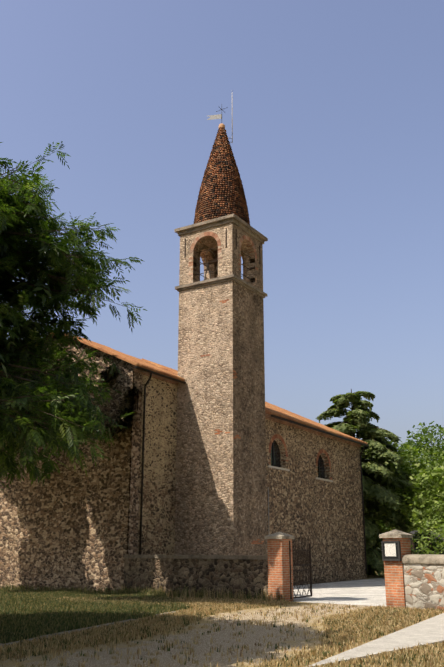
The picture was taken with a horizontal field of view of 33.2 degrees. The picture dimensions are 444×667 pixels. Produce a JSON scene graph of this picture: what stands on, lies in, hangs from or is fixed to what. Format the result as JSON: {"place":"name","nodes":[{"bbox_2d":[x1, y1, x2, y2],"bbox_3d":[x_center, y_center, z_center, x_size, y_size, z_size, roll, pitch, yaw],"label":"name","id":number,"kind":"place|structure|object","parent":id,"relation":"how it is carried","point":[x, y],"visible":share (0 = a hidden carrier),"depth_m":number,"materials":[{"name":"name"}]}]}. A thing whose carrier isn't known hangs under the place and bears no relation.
{"place":"outdoors","nodes":[
{"label":"outdoors","id":0,"kind":"place"},
{"bbox_2d":[0,141,146,491],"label":"ash tree","id":1,"kind":"object","parent":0,"point":[15,297],"depth_m":12.90,"materials":[{"name":"green plant"}]},
{"bbox_2d":[0,582,443,666],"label":"grass","id":2,"kind":"structure","parent":0,"point":[29,613],"depth_m":17.04,"materials":[{"name":"plant"}]},
{"bbox_2d":[0,571,443,666],"bbox_3d":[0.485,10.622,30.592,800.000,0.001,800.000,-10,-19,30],"label":"ground","id":3,"kind":"structure","parent":0,"point":[203,648],"depth_m":13.60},
{"bbox_2d":[0,611,175,646],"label":"kerb stones","id":4,"kind":"object","parent":3,"relation":"on","point":[123,621],"visible":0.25,"depth_m":15.34,"materials":[{"name":"grey stone"}]},
{"bbox_2d":[0,337,176,591],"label":"church walls","id":5,"kind":"structure","parent":3,"relation":"on","point":[66,527],"depth_m":31.95,"materials":[{"name":"beige stone"}]},
{"bbox_2d":[37,333,367,443],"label":"roof","id":6,"kind":"structure","parent":5,"relation":"on","point":[173,373],"depth_m":37.19,"materials":[{"name":"orange tile"}]},
{"bbox_2d":[134,366,368,573],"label":"gutters and downspouts","id":7,"kind":"object","parent":6,"relation":"attached to","point":[183,382],"visible":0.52,"depth_m":33.30,"materials":[{"name":"metal"}]},
{"bbox_2d":[131,364,361,446],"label":"eaves","id":8,"kind":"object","parent":5,"relation":"attached to","point":[268,416],"depth_m":36.82,"materials":[{"name":"brown wood"}]},
{"bbox_2d":[123,555,267,600],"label":"wall","id":9,"kind":"structure","parent":3,"relation":"on","point":[244,573],"depth_m":27.02,"materials":[{"name":"stone"}]},
{"bbox_2d":[174,214,267,554],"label":"bell tower","id":10,"kind":"structure","parent":3,"relation":"on","point":[221,500],"depth_m":33.83,"materials":[{"name":"beige stone"}]},
{"bbox_2d":[204,250,217,279],"bbox_3d":[-0.011,-3.182,36.747,1.660,2.202,1.129,-10,-19,30],"label":"bell","id":11,"kind":"object","parent":10,"relation":"in","point":[215,272],"visible":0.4,"depth_m":37.05,"materials":[{"name":"metal"}]},
{"bbox_2d":[196,123,244,221],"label":"spire","id":12,"kind":"structure","parent":10,"relation":"on","point":[221,125],"depth_m":36.95,"materials":[{"name":"brown tile"}]},
{"bbox_2d":[207,97,233,155],"bbox_3d":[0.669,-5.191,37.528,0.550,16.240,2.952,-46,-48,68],"label":"weather vane","id":13,"kind":"object","parent":12,"relation":"on","point":[218,116],"visible":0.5,"depth_m":39.15,"materials":[{"name":"grey metal"}]},
{"bbox_2d":[194,127,249,224],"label":"spire tiles","id":14,"kind":"object","parent":12,"relation":"on","point":[220,208],"visible":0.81,"depth_m":37.02,"materials":[{"name":"brown tile"}]},
{"bbox_2d":[188,232,257,282],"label":"brick arches","id":15,"kind":"structure","parent":10,"relation":"attached to","point":[216,237],"depth_m":36.01,"materials":[{"name":"brown brick"}]},
{"bbox_2d":[201,299,263,543],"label":"bricks","id":16,"kind":"object","parent":10,"relation":"attached to","point":[218,430],"visible":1,"depth_m":32.93,"materials":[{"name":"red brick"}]},
{"bbox_2d":[264,531,294,601],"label":"gate pillar","id":17,"kind":"structure","parent":3,"relation":"on","point":[278,564],"depth_m":24.89,"materials":[{"name":"orange brick"}]},
{"bbox_2d":[289,537,311,598],"bbox_3d":[2.720,8.075,25.746,0.051,2.030,1.820,-9,-18,28],"label":"gate leaf","id":18,"kind":"object","parent":17,"relation":"attached to","point":[302,555],"visible":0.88,"depth_m":25.80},
{"bbox_2d":[292,578,385,605],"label":"paved driveway","id":19,"kind":"structure","parent":3,"relation":"on","point":[369,592],"depth_m":29.92,"materials":[{"name":"grey concrete"}]},
{"bbox_2d":[315,389,423,575],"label":"cedar tree","id":20,"kind":"object","parent":3,"relation":"on","point":[374,449],"depth_m":47.37,"materials":[{"name":"green plant"}]},
{"bbox_2d":[379,529,412,607],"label":"gate pillar","id":21,"kind":"structure","parent":3,"relation":"on","point":[394,583],"depth_m":22.11,"materials":[{"name":"brick"}]},
{"bbox_2d":[381,541,401,560],"bbox_3d":[5.067,6.506,22.243,0.580,0.570,0.094,-13,-21,39],"label":"noticeboard","id":22,"kind":"object","parent":21,"relation":"attached to","point":[391,550],"visible":1,"depth_m":22.21,"materials":[{"name":"grey"}]},
{"bbox_2d":[410,538,414,553],"bbox_3d":[5.697,7.370,23.318,0.050,2.030,1.820,-12,-20,36],"label":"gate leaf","id":23,"kind":"object","parent":21,"relation":"attached to","point":[413,544],"visible":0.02,"depth_m":24.09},
{"bbox_2d":[378,506,421,532],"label":"shrub","id":24,"kind":"object","parent":3,"relation":"on","point":[389,528],"depth_m":78.12,"materials":[{"name":"green plant"}]},
{"bbox_2d":[362,438,443,528],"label":"tree","id":25,"kind":"object","parent":3,"relation":"on","point":[407,467],"depth_m":48.87,"materials":[{"name":"green plant"}]},
{"bbox_2d":[362,421,443,553],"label":"tree","id":26,"kind":"object","parent":3,"relation":"on","point":[429,435],"depth_m":54.82,"materials":[{"name":"green plant"}]},
{"bbox_2d":[370,533,443,553],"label":"hedge leaves","id":27,"kind":"object","parent":3,"relation":"on","point":[434,544],"visible":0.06,"depth_m":56.94,"materials":[{"name":"green plant"}]},
{"bbox_2d":[399,466,443,537],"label":"tree","id":28,"kind":"object","parent":3,"relation":"on","point":[434,497],"depth_m":44.93,"materials":[{"name":"green plant"}]},
{"bbox_2d":[402,554,443,610],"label":"stone wall","id":29,"kind":"structure","parent":3,"relation":"on","point":[424,580],"depth_m":21.50,"materials":[{"name":"beige stone"}]},
{"bbox_2d":[410,511,443,553],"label":"shrubs","id":30,"kind":"object","parent":3,"relation":"on","point":[436,534],"visible":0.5,"depth_m":22.93,"materials":[{"name":"green plant"}]},
{"bbox_2d":[426,427,443,503],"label":"tree","id":31,"kind":"object","parent":3,"relation":"on","point":[439,453],"visible":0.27,"depth_m":49.31,"materials":[{"name":"green plant"}]},
{"bbox_2d":[0,0,443,552],"label":"sky","id":32,"kind":"structure","parent":0,"point":[337,147],"materials":[{"name":"blue"}]},
{"bbox_2d":[265,419,366,585],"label":"church wall","id":33,"kind":"structure","parent":0,"point":[322,512],"depth_m":39.05,"materials":[{"name":"brown stone"}]},
{"bbox_2d":[268,434,331,479],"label":"window surrounds","id":34,"kind":"object","parent":33,"relation":"attached to","point":[275,437],"visible":0.5,"depth_m":36.78,"materials":[{"name":"brown brick"}]},
{"bbox_2d":[309,613,443,666],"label":"concrete path","id":35,"kind":"structure","parent":0,"point":[430,630],"depth_m":13.94,"materials":[{"name":"grey concrete"}]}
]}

